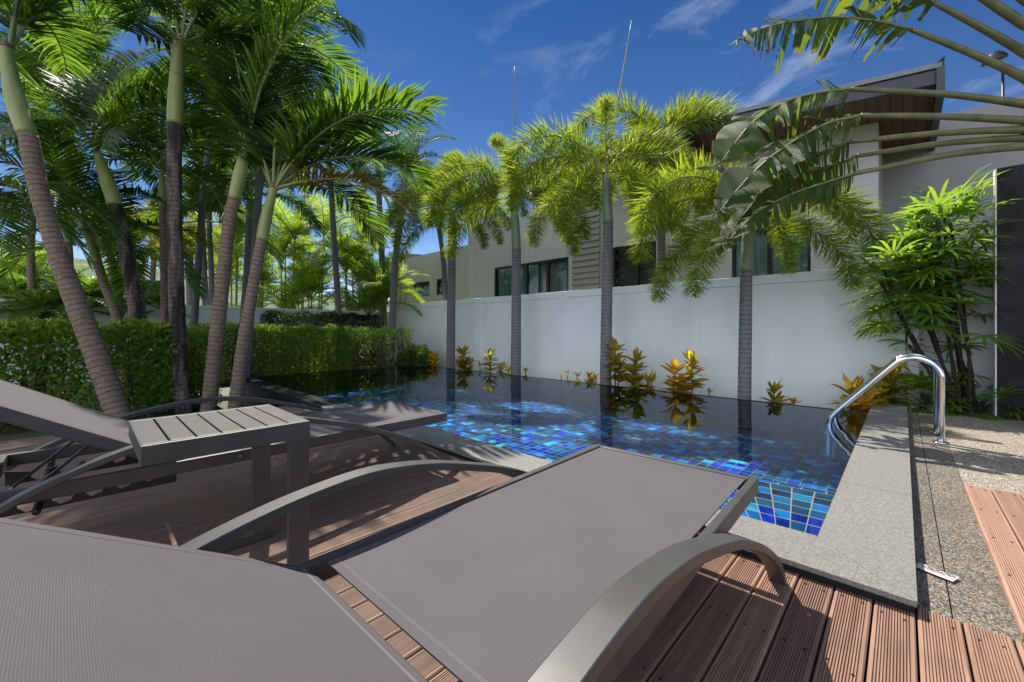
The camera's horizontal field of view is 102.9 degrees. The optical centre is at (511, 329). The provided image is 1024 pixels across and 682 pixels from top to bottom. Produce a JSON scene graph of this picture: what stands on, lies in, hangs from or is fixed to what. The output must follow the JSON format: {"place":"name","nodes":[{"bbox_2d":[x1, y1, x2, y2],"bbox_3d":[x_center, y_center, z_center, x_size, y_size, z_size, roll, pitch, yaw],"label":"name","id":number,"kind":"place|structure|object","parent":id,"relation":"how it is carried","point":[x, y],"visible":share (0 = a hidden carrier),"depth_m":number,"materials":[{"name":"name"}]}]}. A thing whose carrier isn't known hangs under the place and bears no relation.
{"place":"outdoors","nodes":[
{"label":"outdoors","id":0,"kind":"place"},
{"bbox_2d":[0,250,388,311],"bbox_3d":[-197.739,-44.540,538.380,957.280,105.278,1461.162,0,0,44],"label":"hill","id":1,"kind":"structure","parent":0,"point":[87,272],"depth_m":369.33,"materials":[{"name":"green plant"}]},
{"bbox_2d":[0,362,830,440],"bbox_3d":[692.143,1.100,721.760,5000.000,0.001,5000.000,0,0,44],"label":"ground","id":2,"kind":"structure","parent":0,"point":[22,432],"depth_m":5.17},
{"bbox_2d":[0,278,46,312],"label":"fern","id":3,"kind":"object","parent":2,"relation":"on","point":[38,280],"visible":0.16,"depth_m":7.92,"materials":[{"name":"green plant"}]},
{"bbox_2d":[0,267,51,313],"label":"fern","id":4,"kind":"object","parent":2,"relation":"on","point":[12,280],"visible":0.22,"depth_m":7.96,"materials":[{"name":"green plant"}]},
{"bbox_2d":[0,283,66,374],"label":"fern","id":5,"kind":"object","parent":2,"relation":"on","point":[29,301],"visible":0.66,"depth_m":7.70,"materials":[{"name":"green plant"}]},
{"bbox_2d":[0,238,80,285],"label":"areca palm","id":6,"kind":"object","parent":2,"relation":"on","point":[39,255],"visible":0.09,"depth_m":12.54,"materials":[{"name":"green plant"}]},
{"bbox_2d":[0,227,89,291],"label":"areca palm","id":7,"kind":"object","parent":2,"relation":"on","point":[40,264],"visible":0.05,"depth_m":12.75,"materials":[{"name":"green plant"}]},
{"bbox_2d":[0,267,109,318],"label":"fern","id":8,"kind":"object","parent":2,"relation":"on","point":[36,311],"visible":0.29,"depth_m":8.01,"materials":[{"name":"green plant"}]},
{"bbox_2d":[0,107,127,271],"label":"manila palm","id":9,"kind":"object","parent":2,"relation":"on","point":[67,227],"visible":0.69,"depth_m":5.19,"materials":[{"name":"green plant"}]},
{"bbox_2d":[27,273,108,315],"bbox_3d":[-9.060,-0.056,8.563,1.904,2.311,1.889,0,0,44],"label":"fern","id":10,"kind":"object","parent":2,"relation":"on","point":[92,286],"visible":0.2,"depth_m":8.46,"materials":[{"name":"green plant"}]},
{"bbox_2d":[0,1,166,386],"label":"background palm","id":11,"kind":"object","parent":2,"relation":"on","point":[29,63],"visible":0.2,"depth_m":7.79,"materials":[{"name":"green plant"}]},
{"bbox_2d":[0,315,178,432],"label":"hedge","id":12,"kind":"object","parent":2,"relation":"on","point":[157,340],"visible":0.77,"depth_m":4.84,"materials":[{"name":"green plant"}]},
{"bbox_2d":[19,276,159,299],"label":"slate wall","id":13,"kind":"structure","parent":2,"relation":"on","point":[150,281],"depth_m":11.41,"materials":[{"name":"grey stone"}]},
{"bbox_2d":[0,0,182,420],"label":"manila palm","id":14,"kind":"object","parent":2,"relation":"on","point":[19,18],"visible":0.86,"depth_m":4.38,"materials":[{"name":"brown plant"}]},
{"bbox_2d":[25,260,158,305],"bbox_3d":[-8.968,-0.222,8.875,2.324,2.643,2.087,0,0,-10],"label":"fern","id":15,"kind":"object","parent":2,"relation":"on","point":[97,293],"visible":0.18,"depth_m":8.59,"materials":[{"name":"green plant"}]},
{"bbox_2d":[4,0,189,264],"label":"background palm","id":16,"kind":"object","parent":2,"relation":"on","point":[106,31],"visible":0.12,"depth_m":9.15,"materials":[{"name":"green plant"}]},
{"bbox_2d":[0,119,198,393],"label":"manila palm","id":17,"kind":"object","parent":2,"relation":"on","point":[80,180],"visible":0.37,"depth_m":6.74,"materials":[{"name":"green plant"}]},
{"bbox_2d":[0,164,213,378],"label":"manila palm","id":18,"kind":"object","parent":2,"relation":"on","point":[116,279],"visible":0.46,"depth_m":7.01,"materials":[{"name":"green plant"}]},
{"bbox_2d":[0,44,228,400],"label":"manila palm","id":19,"kind":"object","parent":2,"relation":"on","point":[105,106],"visible":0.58,"depth_m":6.30,"materials":[{"name":"green plant"}]},
{"bbox_2d":[91,279,188,316],"bbox_3d":[-8.492,-0.020,9.299,1.747,2.240,1.751,0,0,44],"label":"fern","id":20,"kind":"object","parent":2,"relation":"on","point":[156,305],"visible":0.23,"depth_m":8.96,"materials":[{"name":"green plant"}]},
{"bbox_2d":[88,200,194,279],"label":"yellow palm","id":21,"kind":"object","parent":2,"relation":"on","point":[153,265],"visible":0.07,"depth_m":15.42,"materials":[{"name":"grey plant"}]},
{"bbox_2d":[23,48,262,323],"bbox_3d":[-6.240,-1.643,7.222,3.445,5.489,3.306,0,0,44],"label":"manila palm","id":22,"kind":"object","parent":2,"relation":"on","point":[155,139],"visible":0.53,"depth_m":6.92,"materials":[{"name":"green plant"}]},
{"bbox_2d":[107,280,189,317],"bbox_3d":[-8.481,-0.003,9.441,1.556,2.205,1.499,0,0,18],"label":"fern","id":23,"kind":"object","parent":2,"relation":"on","point":[156,296],"visible":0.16,"depth_m":9.34,"materials":[{"name":"green plant"}]},
{"bbox_2d":[136,205,243,304],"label":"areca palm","id":24,"kind":"object","parent":2,"relation":"on","point":[187,241],"visible":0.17,"depth_m":14.78,"materials":[{"name":"green plant"}]},
{"bbox_2d":[159,323,230,407],"bbox_3d":[-4.540,0.493,5.810,1.014,1.222,0.789,0,0,44],"label":"hedge","id":25,"kind":"object","parent":2,"relation":"on","point":[199,333],"visible":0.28,"depth_m":5.62,"materials":[{"name":"green plant"}]},
{"bbox_2d":[105,126,286,305],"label":"background palm","id":26,"kind":"object","parent":2,"relation":"on","point":[204,275],"visible":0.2,"depth_m":10.36,"materials":[{"name":"green plant"}]},
{"bbox_2d":[101,113,293,305],"bbox_3d":[-7.954,-2.119,10.907,3.642,6.440,3.637,0,0,-3],"label":"background palm","id":27,"kind":"object","parent":2,"relation":"on","point":[211,281],"visible":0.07,"depth_m":10.84,"materials":[{"name":"green plant"}]},
{"bbox_2d":[0,299,394,384],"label":"side boundary wall","id":28,"kind":"structure","parent":2,"relation":"on","point":[233,313],"depth_m":10.01,"materials":[{"name":"white paint"}]},
{"bbox_2d":[130,0,300,323],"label":"background palm","id":29,"kind":"object","parent":2,"relation":"on","point":[194,317],"visible":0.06,"depth_m":9.34,"materials":[{"name":"green plant"}]},
{"bbox_2d":[101,0,339,414],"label":"manila palm","id":30,"kind":"object","parent":2,"relation":"on","point":[175,265],"visible":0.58,"depth_m":5.29,"materials":[{"name":"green plant"}]},
{"bbox_2d":[185,200,277,306],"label":"areca palm","id":31,"kind":"object","parent":2,"relation":"on","point":[238,240],"visible":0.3,"depth_m":13.85,"materials":[{"name":"green plant"}]},
{"bbox_2d":[107,0,370,377],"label":"background palm","id":32,"kind":"object","parent":2,"relation":"on","point":[338,59],"visible":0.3,"depth_m":7.84,"materials":[{"name":"green plant"}]},
{"bbox_2d":[103,0,375,411],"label":"manila palm","id":33,"kind":"object","parent":2,"relation":"on","point":[215,346],"visible":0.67,"depth_m":5.37,"materials":[{"name":"green plant"}]},
{"bbox_2d":[182,138,323,322],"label":"background palm","id":34,"kind":"object","parent":2,"relation":"on","point":[301,206],"visible":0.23,"depth_m":9.44,"materials":[{"name":"green plant"}]},
{"bbox_2d":[228,247,290,307],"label":"areca palm","id":35,"kind":"object","parent":2,"relation":"on","point":[265,272],"visible":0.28,"depth_m":14.74,"materials":[{"name":"green plant"}]},
{"bbox_2d":[186,322,353,385],"bbox_3d":[-5.110,0.468,8.869,0.932,1.295,3.205,0,0,44],"label":"hedge","id":36,"kind":"object","parent":2,"relation":"on","point":[325,357],"visible":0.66,"depth_m":8.94,"materials":[{"name":"green plant"}]},
{"bbox_2d":[232,194,331,309],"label":"areca palm","id":37,"kind":"object","parent":2,"relation":"on","point":[292,230],"visible":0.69,"depth_m":13.33,"materials":[{"name":"leaf"},{"name":"bark"}]},
{"bbox_2d":[273,168,329,308],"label":"areca palm","id":38,"kind":"object","parent":2,"relation":"on","point":[308,231],"visible":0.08,"depth_m":17.92,"materials":[{"name":"green plant"}]},
{"bbox_2d":[153,54,451,408],"bbox_3d":[-2.956,-1.639,6.022,4.342,5.499,2.460,0,0,8],"label":"manila palm","id":39,"kind":"object","parent":2,"relation":"on","point":[296,146],"visible":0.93,"depth_m":5.43,"materials":[{"name":"green plant"}]},
{"bbox_2d":[265,192,361,309],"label":"areca palm","id":40,"kind":"object","parent":2,"relation":"on","point":[323,280],"visible":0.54,"depth_m":14.24,"materials":[{"name":"leaf"},{"name":"bark"}]},
{"bbox_2d":[257,309,381,369],"bbox_3d":[-5.323,0.263,11.625,1.087,1.678,3.279,0,0,44],"label":"hedge","id":41,"kind":"object","parent":2,"relation":"on","point":[277,315],"visible":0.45,"depth_m":11.57,"materials":[{"name":"green plant"}]},
{"bbox_2d":[251,64,399,326],"bbox_3d":[-5.395,-3.110,11.889,4.330,8.432,4.123,0,0,44],"label":"background palm","id":42,"kind":"object","parent":2,"relation":"on","point":[335,262],"visible":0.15,"depth_m":11.94,"materials":[{"name":"green plant"}]},
{"bbox_2d":[293,216,402,310],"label":"areca palm","id":43,"kind":"object","parent":2,"relation":"on","point":[356,248],"visible":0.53,"depth_m":13.58,"materials":[{"name":"leaf"},{"name":"bark"}]},
{"bbox_2d":[324,187,394,310],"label":"areca palm","id":44,"kind":"object","parent":2,"relation":"on","point":[366,200],"visible":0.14,"depth_m":16.72,"materials":[{"name":"green plant"}]},
{"bbox_2d":[307,251,430,363],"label":"areca palm","id":45,"kind":"object","parent":2,"relation":"on","point":[375,291],"visible":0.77,"depth_m":12.87,"materials":[{"name":"leaf"},{"name":"bark"}]},
{"bbox_2d":[321,114,429,362],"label":"background palm","id":46,"kind":"object","parent":2,"relation":"on","point":[379,200],"visible":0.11,"depth_m":13.42,"materials":[{"name":"green plant"}]},
{"bbox_2d":[344,325,414,368],"bbox_3d":[-3.470,0.481,10.602,0.835,1.245,1.895,0,0,44],"label":"hedge","id":47,"kind":"object","parent":2,"relation":"on","point":[363,347],"visible":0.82,"depth_m":10.54,"materials":[{"name":"green plant"}]},
{"bbox_2d":[349,107,456,366],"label":"background palm","id":48,"kind":"object","parent":2,"relation":"on","point":[394,267],"visible":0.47,"depth_m":11.41,"materials":[{"name":"green plant"}]},
{"bbox_2d":[394,343,441,366],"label":"flowering shrub","id":49,"kind":"object","parent":2,"relation":"on","point":[418,355],"visible":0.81,"depth_m":10.99,"materials":[{"name":"green plant"}]},
{"bbox_2d":[380,146,481,300],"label":"foxtail palm","id":50,"kind":"object","parent":2,"relation":"on","point":[440,233],"visible":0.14,"depth_m":12.41,"materials":[{"name":"green plant"}]},
{"bbox_2d":[426,350,439,366],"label":"croton","id":51,"kind":"object","parent":2,"relation":"on","point":[434,357],"visible":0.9,"depth_m":10.54,"materials":[{"name":"plant"}]},
{"bbox_2d":[384,178,510,368],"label":"foxtail palm","id":52,"kind":"object","parent":2,"relation":"on","point":[497,218],"visible":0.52,"depth_m":10.35,"materials":[{"name":"green plant"}]},
{"bbox_2d":[451,345,478,370],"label":"croton","id":53,"kind":"object","parent":2,"relation":"on","point":[463,363],"visible":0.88,"depth_m":9.94,"materials":[{"name":"green plant"}]},
{"bbox_2d":[479,348,501,372],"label":"croton","id":54,"kind":"object","parent":2,"relation":"on","point":[489,355],"visible":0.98,"depth_m":9.14,"materials":[{"name":"yellow plant"}]},
{"bbox_2d":[496,361,507,373],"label":"croton","id":55,"kind":"object","parent":2,"relation":"on","point":[502,367],"visible":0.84,"depth_m":9.24,"materials":[{"name":"green plant"}]},
{"bbox_2d":[504,366,510,374],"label":"croton","id":56,"kind":"object","parent":2,"relation":"on","point":[508,368],"visible":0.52,"depth_m":8.93,"materials":[{"name":"plant"}]},
{"bbox_2d":[418,66,601,375],"bbox_3d":[-0.005,-2.275,9.012,3.980,6.818,2.893,0,0,-4],"label":"foxtail palm","id":57,"kind":"object","parent":2,"relation":"on","point":[490,191],"visible":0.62,"depth_m":8.49,"materials":[{"name":"green plant"}]},
{"bbox_2d":[192,365,868,535],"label":"pool","id":58,"kind":"structure","parent":2,"relation":"in","point":[778,450],"depth_m":5.41,"materials":[{"name":"tile"}]},
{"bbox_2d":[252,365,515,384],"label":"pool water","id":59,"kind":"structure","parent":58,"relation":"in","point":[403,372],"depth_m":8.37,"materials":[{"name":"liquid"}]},
{"bbox_2d":[321,403,917,629],"bbox_3d":[1.231,1.175,4.811,4.954,0.550,4.848,0,0,44],"label":"pool coping","id":60,"kind":"object","parent":58,"relation":"on","point":[861,544],"visible":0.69,"depth_m":1.90,"materials":[{"name":"stone"}]},
{"bbox_2d":[571,371,582,381],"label":"croton","id":61,"kind":"object","parent":2,"relation":"on","point":[577,374],"visible":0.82,"depth_m":7.61,"materials":[{"name":"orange plant"}]},
{"bbox_2d":[584,371,596,383],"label":"croton","id":62,"kind":"object","parent":2,"relation":"on","point":[590,377],"visible":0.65,"depth_m":7.38,"materials":[{"name":"orange plant"}]},
{"bbox_2d":[494,20,709,384],"bbox_3d":[1.635,-2.171,7.243,3.287,6.621,3.349,0,0,44],"label":"foxtail palm","id":63,"kind":"object","parent":2,"relation":"on","point":[608,156],"visible":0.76,"depth_m":7.08,"materials":[{"name":"green plant"}]},
{"bbox_2d":[600,337,628,385],"bbox_3d":[1.847,0.598,7.106,0.582,1.007,0.664,0,0,44],"label":"croton","id":64,"kind":"object","parent":2,"relation":"on","point":[615,361],"visible":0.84,"depth_m":7.05,"materials":[{"name":"green plant"}]},
{"bbox_2d":[620,347,650,387],"bbox_3d":[2.020,0.691,6.678,0.549,0.822,0.526,0,0,-19],"label":"croton","id":65,"kind":"object","parent":2,"relation":"on","point":[634,379],"visible":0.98,"depth_m":6.66,"materials":[{"name":"green plant"}]},
{"bbox_2d":[626,371,655,388],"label":"croton","id":66,"kind":"object","parent":2,"relation":"on","point":[651,373],"visible":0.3,"depth_m":6.84,"materials":[{"name":"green plant"}]},
{"bbox_2d":[643,372,656,389],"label":"croton","id":67,"kind":"object","parent":2,"relation":"on","point":[652,378],"visible":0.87,"depth_m":6.67,"materials":[{"name":"orange plant"}]},
{"bbox_2d":[565,87,756,281],"bbox_3d":[3.046,-1.891,8.344,3.689,5.982,2.101,0,0,26],"label":"foxtail palm","id":68,"kind":"object","parent":2,"relation":"on","point":[686,112],"visible":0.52,"depth_m":7.89,"materials":[{"name":"green plant"}]},
{"bbox_2d":[660,358,693,393],"bbox_3d":[2.553,0.755,6.262,0.571,0.700,0.650,0,0,44],"label":"croton","id":69,"kind":"object","parent":2,"relation":"on","point":[676,381],"visible":0.83,"depth_m":6.17,"materials":[{"name":"yellow plant"}]},
{"bbox_2d":[677,371,694,390],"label":"croton","id":70,"kind":"object","parent":2,"relation":"on","point":[686,377],"visible":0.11,"depth_m":6.33,"materials":[{"name":"plant"}]},
{"bbox_2d":[678,349,708,392],"bbox_3d":[2.767,0.695,6.247,0.493,0.809,0.490,0,0,44],"label":"croton","id":71,"kind":"object","parent":2,"relation":"on","point":[689,355],"visible":0.9,"depth_m":6.22,"materials":[{"name":"yellow plant"}]},
{"bbox_2d":[395,260,992,414],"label":"boundary wall","id":72,"kind":"structure","parent":2,"relation":"on","point":[808,348],"depth_m":6.72,"materials":[{"name":"white paint"}]},
{"bbox_2d":[624,149,896,399],"bbox_3d":[3.278,-0.813,5.716,3.130,3.826,3.202,0,0,44],"label":"foxtail palm","id":73,"kind":"object","parent":2,"relation":"on","point":[698,185],"visible":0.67,"depth_m":5.40,"materials":[{"name":"leaf"},{"name":"grey bark"}]},
{"bbox_2d":[759,378,791,403],"bbox_3d":[3.432,0.866,5.343,0.432,0.478,0.502,0,0,44],"label":"croton","id":74,"kind":"object","parent":2,"relation":"on","point":[774,389],"visible":0.67,"depth_m":5.34,"materials":[{"name":"green plant"}]},
{"bbox_2d":[787,397,800,404],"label":"croton","id":75,"kind":"object","parent":2,"relation":"on","point":[793,400],"visible":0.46,"depth_m":5.29,"materials":[{"name":"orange plant"}]},
{"bbox_2d":[825,372,880,412],"bbox_3d":[4.121,0.803,4.820,0.505,0.605,0.565,0,0,-21],"label":"croton","id":76,"kind":"object","parent":2,"relation":"on","point":[864,403],"visible":0.54,"depth_m":4.81,"materials":[{"name":"yellow plant"}]},
{"bbox_2d":[696,0,1023,254],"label":"traveller palm","id":77,"kind":"object","parent":2,"relation":"on","point":[755,212],"visible":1,"depth_m":4.02,"materials":[{"name":"green plant"}]},
{"bbox_2d":[758,600,973,681],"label":"deck underside","id":78,"kind":"object","parent":2,"relation":"on","point":[918,665],"depth_m":1.29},
{"bbox_2d":[917,608,1023,681],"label":"wood deck","id":79,"kind":"structure","parent":78,"relation":"on","point":[943,657],"depth_m":1.20,"materials":[{"name":"brown wood"}]},
{"bbox_2d":[863,379,889,405],"bbox_3d":[4.358,0.831,4.913,0.443,0.548,0.427,0,0,44],"label":"croton","id":80,"kind":"object","parent":2,"relation":"on","point":[881,400],"visible":0.17,"depth_m":4.89,"materials":[{"name":"yellow plant"}]},
{"bbox_2d":[848,362,919,409],"bbox_3d":[4.563,0.723,5.081,0.751,0.768,0.725,0,0,44],"label":"croton","id":81,"kind":"object","parent":2,"relation":"on","point":[891,378],"visible":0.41,"depth_m":5.02,"materials":[{"name":"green plant"}]},
{"bbox_2d":[832,165,1023,412],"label":"lady palm","id":82,"kind":"object","parent":2,"relation":"on","point":[941,291],"visible":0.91,"depth_m":4.65,"materials":[{"name":"plant"}]},
{"bbox_2d":[877,370,995,416],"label":"lady palm","id":83,"kind":"object","parent":2,"relation":"on","point":[921,381],"visible":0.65,"depth_m":4.76,"materials":[{"name":"plant"}]},
{"bbox_2d":[926,373,1023,420],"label":"lady palm","id":84,"kind":"object","parent":2,"relation":"on","point":[983,409],"visible":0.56,"depth_m":4.41,"materials":[{"name":"plant"}]},
{"bbox_2d":[980,50,1008,96],"bbox_3d":[10.248,-2.405,8.661,0.403,7.011,0.322,0,0,44],"label":"garden lamp","id":85,"kind":"object","parent":2,"relation":"on","point":[1000,55],"visible":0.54,"depth_m":8.58,"materials":[{"name":"silver metal"}]},
{"bbox_2d":[993,164,1023,420],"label":"stone pillar","id":86,"kind":"structure","parent":2,"relation":"on","point":[1008,367],"depth_m":4.35,"materials":[{"name":"dark grey stone"}]},
{"bbox_2d":[0,404,1005,681],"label":"wood deck","id":87,"kind":"structure","parent":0,"point":[724,616],"depth_m":1.56,"materials":[{"name":"brown wood"}]},
{"bbox_2d":[129,404,309,564],"bbox_3d":[-1.104,0.646,1.536,0.498,0.608,0.472,0,0,44],"label":"side table","id":88,"kind":"object","parent":87,"relation":"on","point":[258,429],"visible":0.77,"depth_m":1.50,"materials":[{"name":"wood"}]},
{"bbox_2d":[0,380,458,517],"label":"sun lounger","id":89,"kind":"object","parent":87,"relation":"on","point":[92,431],"visible":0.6,"depth_m":1.81,"materials":[{"name":"fabric mesh"},{"name":"black metal"}]},
{"bbox_2d":[0,444,786,681],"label":"sun lounger","id":90,"kind":"object","parent":87,"relation":"on","point":[586,565],"visible":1,"depth_m":0.78,"materials":[{"name":"metal"}]},
{"bbox_2d":[0,0,1023,408],"label":"sky","id":91,"kind":"structure","parent":0,"point":[561,52],"materials":[{"name":"blue"}]},
{"bbox_2d":[627,437,641,442],"bbox_3d":[1.488,1.339,4.947,0.178,0.017,0.178,0,0,44],"label":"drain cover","id":92,"kind":"object","parent":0,"point":[635,440],"visible":1,"depth_m":4.90,"materials":[{"name":"white plastic"}]},
{"bbox_2d":[397,56,1023,304],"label":"house","id":93,"kind":"structure","parent":0,"point":[549,264],"depth_m":7.83,"materials":[{"name":"beige paint"}]},
{"bbox_2d":[413,281,428,296],"bbox_3d":[-3.424,-1.610,16.432,1.187,0.603,0.520,0,0,44],"label":"window","id":94,"kind":"structure","parent":93,"relation":"in","point":[416,285],"depth_m":16.62,"materials":[{"name":"black glass"}]},
{"bbox_2d":[437,279,442,294],"bbox_3d":[-2.469,-1.619,15.516,0.580,0.620,0.520,0,0,44],"label":"window","id":95,"kind":"structure","parent":93,"relation":"in","point":[439,281],"depth_m":15.51,"materials":[{"name":"black glass"}]},
{"bbox_2d":[495,257,568,296],"bbox_3d":[0.568,-1.304,12.294,2.948,1.409,0.177,0,0,44],"label":"window","id":96,"kind":"structure","parent":93,"relation":"in","point":[529,271],"depth_m":12.33,"materials":[{"name":"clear glass"}]},
{"bbox_2d":[613,242,656,286],"bbox_3d":[3.218,-1.340,10.061,1.342,1.500,0.522,0,0,44],"label":"window","id":97,"kind":"structure","parent":93,"relation":"in","point":[615,250],"depth_m":10.17,"materials":[{"name":"black glass"}]},
{"bbox_2d":[732,221,810,277],"bbox_3d":[5.121,-1.312,8.080,1.334,1.425,0.177,0,0,44],"label":"window","id":98,"kind":"structure","parent":93,"relation":"in","point":[763,263],"depth_m":8.20,"materials":[{"name":"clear glass"}]},
{"bbox_2d":[907,410,1023,670],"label":"paving strip","id":99,"kind":"object","parent":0,"point":[976,594],"visible":0.58,"depth_m":1.79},
{"bbox_2d":[824,353,949,462],"bbox_3d":[3.502,0.750,3.847,0.840,1.060,0.560,0,0,44],"label":"pool ladder","id":100,"kind":"object","parent":99,"relation":"on","point":[831,433],"visible":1,"depth_m":3.72,"materials":[{"name":"silver metal"}]},
{"bbox_2d":[916,563,958,581],"bbox_3d":[1.657,0.945,1.594,0.055,0.004,0.114,0,0,-25],"label":"paper strip","id":101,"kind":"object","parent":99,"relation":"on","point":[927,569],"visible":0.8,"depth_m":1.59,"materials":[{"name":"white paper"}]},
{"bbox_2d":[915,421,1019,659],"bbox_3d":[3.151,1.070,3.047,0.270,0.180,4.820,0,0,44],"label":"paving joint","id":102,"kind":"object","parent":99,"relation":"on","point":[916,627],"visible":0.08,"depth_m":1.40,"materials":[{"name":"soil"}]},
{"bbox_2d":[945,413,1023,494],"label":"aggregate paving","id":103,"kind":"structure","parent":0,"point":[988,453],"depth_m":3.22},
{"bbox_2d":[964,484,1023,639],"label":"raised wood deck","id":104,"kind":"structure","parent":103,"relation":"on","point":[999,515],"depth_m":1.85,"materials":[{"name":"brown wood"}]}
]}

